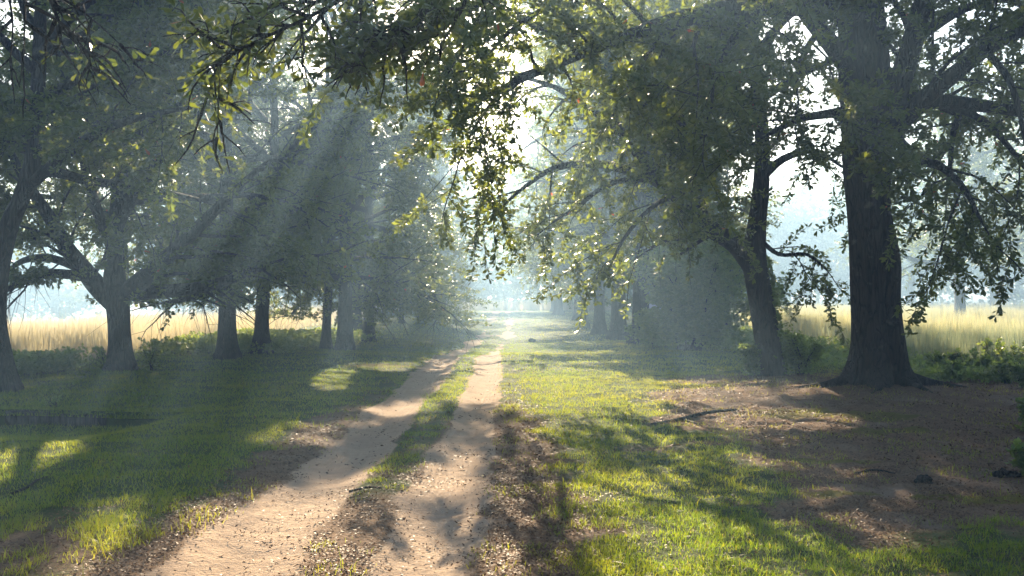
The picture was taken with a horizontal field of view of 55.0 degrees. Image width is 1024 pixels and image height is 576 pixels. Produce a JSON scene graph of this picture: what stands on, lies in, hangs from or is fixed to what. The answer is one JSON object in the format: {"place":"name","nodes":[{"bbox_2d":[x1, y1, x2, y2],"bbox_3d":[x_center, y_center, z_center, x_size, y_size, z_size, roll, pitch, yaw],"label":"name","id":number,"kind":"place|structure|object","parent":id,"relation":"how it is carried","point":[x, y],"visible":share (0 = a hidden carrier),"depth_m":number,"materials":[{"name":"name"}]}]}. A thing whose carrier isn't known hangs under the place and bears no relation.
{"place":"outdoors","nodes":[
{"label":"outdoors","id":0,"kind":"place"},
{"bbox_2d":[142,312,516,575],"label":"dirt track","id":1,"kind":"structure","parent":0,"point":[345,451],"depth_m":7.81,"materials":[{"name":"beige soil"}]},
{"bbox_2d":[349,486,381,491],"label":"fallen branch","id":2,"kind":"object","parent":1,"relation":"on","point":[364,487],"visible":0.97,"depth_m":8.07,"materials":[{"name":"brown wood"}]},
{"bbox_2d":[292,296,660,311],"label":"tall grass","id":3,"kind":"structure","parent":0,"point":[522,306],"depth_m":97.86,"materials":[{"name":"beige plant"}]},
{"bbox_2d":[0,299,1023,575],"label":"ground","id":4,"kind":"structure","parent":0,"point":[904,489],"depth_m":9.68,"materials":[{"name":"green plant"}]},
{"bbox_2d":[10,476,49,494],"bbox_3d":[-4.070,1.665,8.323,0.050,0.027,0.775,0,0,-6],"label":"fallen branch","id":5,"kind":"object","parent":4,"relation":"on","point":[26,487],"visible":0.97,"depth_m":8.18,"materials":[{"name":"brown wood"}]},
{"bbox_2d":[12,343,95,377],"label":"weeds","id":6,"kind":"object","parent":4,"relation":"on","point":[32,363],"visible":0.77,"depth_m":19.44,"materials":[{"name":"green plant"}]},
{"bbox_2d":[5,410,106,426],"bbox_3d":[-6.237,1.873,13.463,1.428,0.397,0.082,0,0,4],"label":"fallen log","id":7,"kind":"object","parent":4,"relation":"on","point":[72,420],"visible":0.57,"depth_m":13.46,"materials":[{"name":"brown wood"}]},
{"bbox_2d":[0,0,159,117],"bbox_3d":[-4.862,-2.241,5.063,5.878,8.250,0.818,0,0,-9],"label":"oak tree","id":8,"kind":"object","parent":4,"relation":"on","point":[77,39],"visible":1,"depth_m":5.51,"materials":[{"name":"green plant"}]},
{"bbox_2d":[91,346,105,369],"bbox_3d":[-8.478,1.456,20.251,0.440,0.550,0.521,0,0,0],"label":"sapling","id":9,"kind":"object","parent":4,"relation":"on","point":[101,354],"visible":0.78,"depth_m":20.18,"materials":[{"name":"green plant"}]},
{"bbox_2d":[0,0,284,289],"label":"oak tree","id":10,"kind":"object","parent":4,"relation":"on","point":[55,196],"visible":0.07,"depth_m":29.65,"materials":[{"name":"green plant"}]},
{"bbox_2d":[137,342,163,370],"bbox_3d":[-7.424,1.417,20.106,0.573,0.621,0.604,0,0,39],"label":"sapling","id":11,"kind":"object","parent":4,"relation":"on","point":[151,360],"visible":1,"depth_m":20.10,"materials":[{"name":"green plant"}]},
{"bbox_2d":[0,0,346,392],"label":"oak tree","id":12,"kind":"object","parent":4,"relation":"on","point":[131,17],"visible":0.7,"depth_m":15.50,"materials":[{"name":"green plant"}]},
{"bbox_2d":[7,295,376,361],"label":"tall grass","id":13,"kind":"structure","parent":4,"relation":"on","point":[41,334],"depth_m":33.35,"materials":[{"name":"beige plant"}]},
{"bbox_2d":[0,0,402,371],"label":"oak tree","id":14,"kind":"object","parent":4,"relation":"on","point":[111,289],"visible":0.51,"depth_m":19.14,"materials":[{"name":"green plant"}]},
{"bbox_2d":[15,2,413,363],"bbox_3d":[-7.285,-5.742,24.277,9.344,15.847,9.175,0,0,41],"label":"oak tree","id":15,"kind":"object","parent":4,"relation":"on","point":[227,346],"visible":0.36,"depth_m":24.17,"materials":[{"name":"green plant"}]},
{"bbox_2d":[128,55,377,284],"bbox_3d":[-10.192,-6.013,36.942,10.080,16.266,9.931,0,0,0],"label":"oak tree","id":16,"kind":"object","parent":4,"relation":"on","point":[282,83],"visible":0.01,"depth_m":35.86,"materials":[{"name":"green plant"}]},
{"bbox_2d":[135,326,384,354],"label":"weeds","id":17,"kind":"object","parent":4,"relation":"on","point":[284,339],"visible":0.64,"depth_m":27.81,"materials":[{"name":"green plant"}]},
{"bbox_2d":[100,1,476,353],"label":"oak tree","id":18,"kind":"object","parent":4,"relation":"on","point":[275,148],"visible":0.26,"depth_m":26.69,"materials":[{"name":"green plant"}]},
{"bbox_2d":[160,4,491,353],"bbox_3d":[-5.894,-5.940,30.825,9.813,16.097,9.091,0,0,-21],"label":"oak tree","id":19,"kind":"object","parent":4,"relation":"on","point":[326,336],"visible":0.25,"depth_m":29.70,"materials":[{"name":"green plant"}]},
{"bbox_2d":[158,0,510,173],"bbox_3d":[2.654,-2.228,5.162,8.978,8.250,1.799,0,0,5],"label":"oak tree","id":20,"kind":"object","parent":4,"relation":"on","point":[379,42],"visible":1,"depth_m":5.38,"materials":[{"name":"green plant"}]},
{"bbox_2d":[205,0,483,350],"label":"oak tree","id":21,"kind":"object","parent":4,"relation":"on","point":[345,341],"visible":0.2,"depth_m":29.23,"materials":[{"name":"green plant"}]},
{"bbox_2d":[206,0,506,346],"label":"oak tree","id":22,"kind":"object","parent":4,"relation":"on","point":[406,305],"visible":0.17,"depth_m":33.24,"materials":[{"name":"green plant"}]},
{"bbox_2d":[247,0,498,335],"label":"oak tree","id":23,"kind":"object","parent":4,"relation":"on","point":[293,313],"visible":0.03,"depth_m":38.32,"materials":[{"name":"green plant"}]},
{"bbox_2d":[361,104,475,323],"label":"oak tree","id":24,"kind":"object","parent":4,"relation":"on","point":[440,250],"visible":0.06,"depth_m":53.19,"materials":[{"name":"green plant"}]},
{"bbox_2d":[377,69,493,316],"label":"oak tree","id":25,"kind":"object","parent":4,"relation":"on","point":[445,180],"visible":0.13,"depth_m":67.89,"materials":[{"name":"green plant"}]},
{"bbox_2d":[415,102,493,302],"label":"oak tree","id":26,"kind":"object","parent":4,"relation":"on","point":[469,222],"visible":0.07,"depth_m":83.74,"materials":[{"name":"green plant"}]},
{"bbox_2d":[0,367,1023,575],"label":"fallen leaves","id":27,"kind":"object","parent":4,"relation":"on","point":[167,515],"depth_m":7.97,"materials":[{"name":"plant"}]},
{"bbox_2d":[3,149,1023,323],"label":"wood","id":28,"kind":"object","parent":4,"relation":"on","point":[67,295],"visible":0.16,"depth_m":121.40,"materials":[{"name":"wood"}]},
{"bbox_2d":[487,77,610,314],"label":"oak tree","id":29,"kind":"object","parent":4,"relation":"on","point":[558,308],"visible":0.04,"depth_m":75.79,"materials":[{"name":"green plant"}]},
{"bbox_2d":[506,100,592,311],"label":"oak tree","id":30,"kind":"object","parent":4,"relation":"on","point":[518,286],"visible":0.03,"depth_m":89.88,"materials":[{"name":"green plant"}]},
{"bbox_2d":[494,6,649,319],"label":"oak tree","id":31,"kind":"object","parent":4,"relation":"on","point":[576,315],"visible":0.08,"depth_m":59.52,"materials":[{"name":"green plant"}]},
{"bbox_2d":[494,79,650,328],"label":"oak tree","id":32,"kind":"object","parent":4,"relation":"on","point":[562,266],"visible":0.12,"depth_m":47.30,"materials":[{"name":"green plant"}]},
{"bbox_2d":[475,0,749,339],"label":"oak tree","id":33,"kind":"object","parent":4,"relation":"on","point":[617,327],"visible":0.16,"depth_m":36.77,"materials":[{"name":"green plant"}]},
{"bbox_2d":[466,0,769,343],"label":"oak tree","id":34,"kind":"object","parent":4,"relation":"on","point":[638,300],"visible":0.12,"depth_m":33.42,"materials":[{"name":"green plant"}]},
{"bbox_2d":[507,0,735,334],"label":"oak tree","id":35,"kind":"object","parent":4,"relation":"on","point":[599,326],"visible":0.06,"depth_m":41.39,"materials":[{"name":"green plant"}]},
{"bbox_2d":[287,0,1023,392],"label":"oak tree","id":36,"kind":"object","parent":4,"relation":"on","point":[881,110],"visible":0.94,"depth_m":14.09,"materials":[{"name":"green plant"}]},
{"bbox_2d":[586,116,772,259],"bbox_3d":[7.152,-4.630,41.005,7.194,13.482,7.781,0,0,34],"label":"oak tree","id":37,"kind":"object","parent":4,"relation":"on","point":[735,214],"visible":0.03,"depth_m":39.68,"materials":[{"name":"green plant"}]},
{"bbox_2d":[584,0,782,260],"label":"oak tree","id":38,"kind":"object","parent":4,"relation":"on","point":[744,208],"visible":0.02,"depth_m":37.93,"materials":[{"name":"green plant"}]},
{"bbox_2d":[609,226,797,350],"bbox_3d":[5.371,0.005,28.355,5.214,3.722,4.195,0,0,0],"label":"shrub","id":39,"kind":"object","parent":4,"relation":"on","point":[686,318],"visible":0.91,"depth_m":27.47,"materials":[{"name":"green plant"}]},
{"bbox_2d":[649,123,778,303],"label":"oak tree","id":40,"kind":"object","parent":4,"relation":"on","point":[741,219],"depth_m":50.94,"materials":[{"name":"green plant"}]},
{"bbox_2d":[456,0,997,376],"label":"oak tree","id":41,"kind":"object","parent":4,"relation":"on","point":[748,253],"visible":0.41,"depth_m":17.73,"materials":[{"name":"green plant"}]},
{"bbox_2d":[766,255,789,374],"bbox_3d":[5.155,0.556,19.172,0.555,2.404,0.464,0,0,0],"label":"ivy vine","id":42,"kind":"object","parent":41,"relation":"attached to","point":[780,332],"visible":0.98,"depth_m":19.08,"materials":[{"name":"green plant"}]},
{"bbox_2d":[732,341,776,375],"bbox_3d":[4.746,1.323,19.223,0.677,0.874,0.834,0,0,-18],"label":"shrub","id":43,"kind":"object","parent":4,"relation":"on","point":[750,364],"visible":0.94,"depth_m":19.15,"materials":[{"name":"green plant"}]},
{"bbox_2d":[707,119,803,325],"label":"oak tree","id":44,"kind":"object","parent":4,"relation":"on","point":[785,309],"visible":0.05,"depth_m":47.14,"materials":[{"name":"green plant"}]},
{"bbox_2d":[781,327,829,374],"bbox_3d":[5.700,1.260,19.473,0.945,0.977,1.042,0,0,-18],"label":"shrub","id":45,"kind":"object","parent":4,"relation":"on","point":[797,347],"visible":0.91,"depth_m":19.25,"materials":[{"name":"green plant"}]},
{"bbox_2d":[707,325,968,369],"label":"weeds","id":46,"kind":"object","parent":4,"relation":"on","point":[833,350],"visible":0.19,"depth_m":25.42,"materials":[{"name":"green plant"}]},
{"bbox_2d":[717,299,1023,361],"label":"tall grass","id":47,"kind":"structure","parent":4,"relation":"on","point":[944,328],"depth_m":35.40,"materials":[{"name":"beige plant"}]},
{"bbox_2d":[854,469,894,473],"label":"fallen branch","id":48,"kind":"object","parent":4,"relation":"on","point":[874,470],"visible":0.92,"depth_m":8.76,"materials":[{"name":"brown wood"}]},
{"bbox_2d":[830,133,987,307],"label":"oak tree","id":49,"kind":"object","parent":4,"relation":"on","point":[911,288],"visible":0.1,"depth_m":87.68,"materials":[{"name":"green plant"}]},
{"bbox_2d":[914,474,932,483],"bbox_3d":[3.437,1.603,8.203,0.172,0.099,0.115,0,0,0],"label":"bark chunk","id":50,"kind":"object","parent":4,"relation":"on","point":[922,478],"visible":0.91,"depth_m":8.18,"materials":[{"name":"grey wood"}]},
{"bbox_2d":[824,52,1023,317],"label":"oak tree","id":51,"kind":"object","parent":4,"relation":"on","point":[983,162],"visible":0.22,"depth_m":55.43,"materials":[{"name":"green plant"}]},
{"bbox_2d":[828,358,1022,384],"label":"weeds","id":52,"kind":"object","parent":4,"relation":"on","point":[973,372],"visible":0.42,"depth_m":17.53,"materials":[{"name":"green plant"}]},
{"bbox_2d":[925,350,955,366],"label":"weed plant","id":53,"kind":"object","parent":4,"relation":"on","point":[937,357],"visible":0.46,"depth_m":19.25,"materials":[{"name":"green plant"}]},
{"bbox_2d":[940,357,966,382],"bbox_3d":[7.781,1.470,17.323,0.550,0.515,0.400,0,0,-13],"label":"weed plant","id":54,"kind":"object","parent":4,"relation":"on","point":[957,364],"visible":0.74,"depth_m":17.28,"materials":[{"name":"green plant"}]},
{"bbox_2d":[903,138,1023,305],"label":"oak tree","id":55,"kind":"object","parent":4,"relation":"on","point":[992,299],"visible":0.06,"depth_m":91.78,"materials":[{"name":"green plant"}]},
{"bbox_2d":[949,346,978,365],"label":"weed plant","id":56,"kind":"object","parent":4,"relation":"on","point":[956,353],"visible":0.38,"depth_m":18.89,"materials":[{"name":"green plant"}]},
{"bbox_2d":[965,353,994,375],"bbox_3d":[8.791,1.469,18.385,0.519,0.542,0.526,0,0,0],"label":"weed plant","id":57,"kind":"object","parent":4,"relation":"on","point":[985,359],"visible":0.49,"depth_m":18.28,"materials":[{"name":"green plant"}]},
{"bbox_2d":[950,100,1023,268],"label":"oak tree","id":58,"kind":"object","parent":4,"relation":"on","point":[1002,170],"visible":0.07,"depth_m":64.30,"materials":[{"name":"green plant"}]},
{"bbox_2d":[977,337,1005,360],"bbox_3d":[10.102,1.387,20.795,0.849,0.746,0.574,0,0,-27],"label":"weed plant","id":59,"kind":"object","parent":4,"relation":"on","point":[987,342],"visible":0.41,"depth_m":20.81,"materials":[{"name":"green plant"}]},
{"bbox_2d":[986,351,1023,383],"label":"weed plant","id":60,"kind":"object","parent":4,"relation":"on","point":[1004,366],"visible":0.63,"depth_m":17.49,"materials":[{"name":"green plant"}]},
{"bbox_2d":[992,468,1021,477],"bbox_3d":[4.303,1.641,8.614,0.270,0.132,0.203,0,0,0],"label":"rotten wood","id":61,"kind":"object","parent":4,"relation":"on","point":[1002,472],"visible":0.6,"depth_m":8.54,"materials":[{"name":"brown plant"}]},
{"bbox_2d":[993,341,1023,361],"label":"weed plant","id":62,"kind":"object","parent":4,"relation":"on","point":[1000,352],"visible":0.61,"depth_m":19.91,"materials":[{"name":"green plant"}]},
{"bbox_2d":[1004,437,1023,475],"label":"shrub","id":63,"kind":"object","parent":4,"relation":"on","point":[1018,460],"visible":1,"depth_m":8.54,"materials":[{"name":"green plant"}]},
{"bbox_2d":[1006,359,1023,388],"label":"weed plant","id":64,"kind":"object","parent":4,"relation":"on","point":[1017,369],"visible":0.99,"depth_m":16.12,"materials":[{"name":"green plant"}]},
{"bbox_2d":[1014,395,1023,430],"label":"shrub","id":65,"kind":"object","parent":4,"relation":"on","point":[1020,407],"visible":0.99,"depth_m":11.50,"materials":[{"name":"green plant"}]},
{"bbox_2d":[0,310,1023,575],"bbox_3d":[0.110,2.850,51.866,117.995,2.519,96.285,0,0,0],"label":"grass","id":66,"kind":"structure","parent":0,"point":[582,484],"depth_m":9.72,"materials":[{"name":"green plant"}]},
{"bbox_2d":[0,0,1023,317],"label":"sky","id":67,"kind":"structure","parent":0,"point":[818,86],"materials":[{"name":"white"}]}
]}

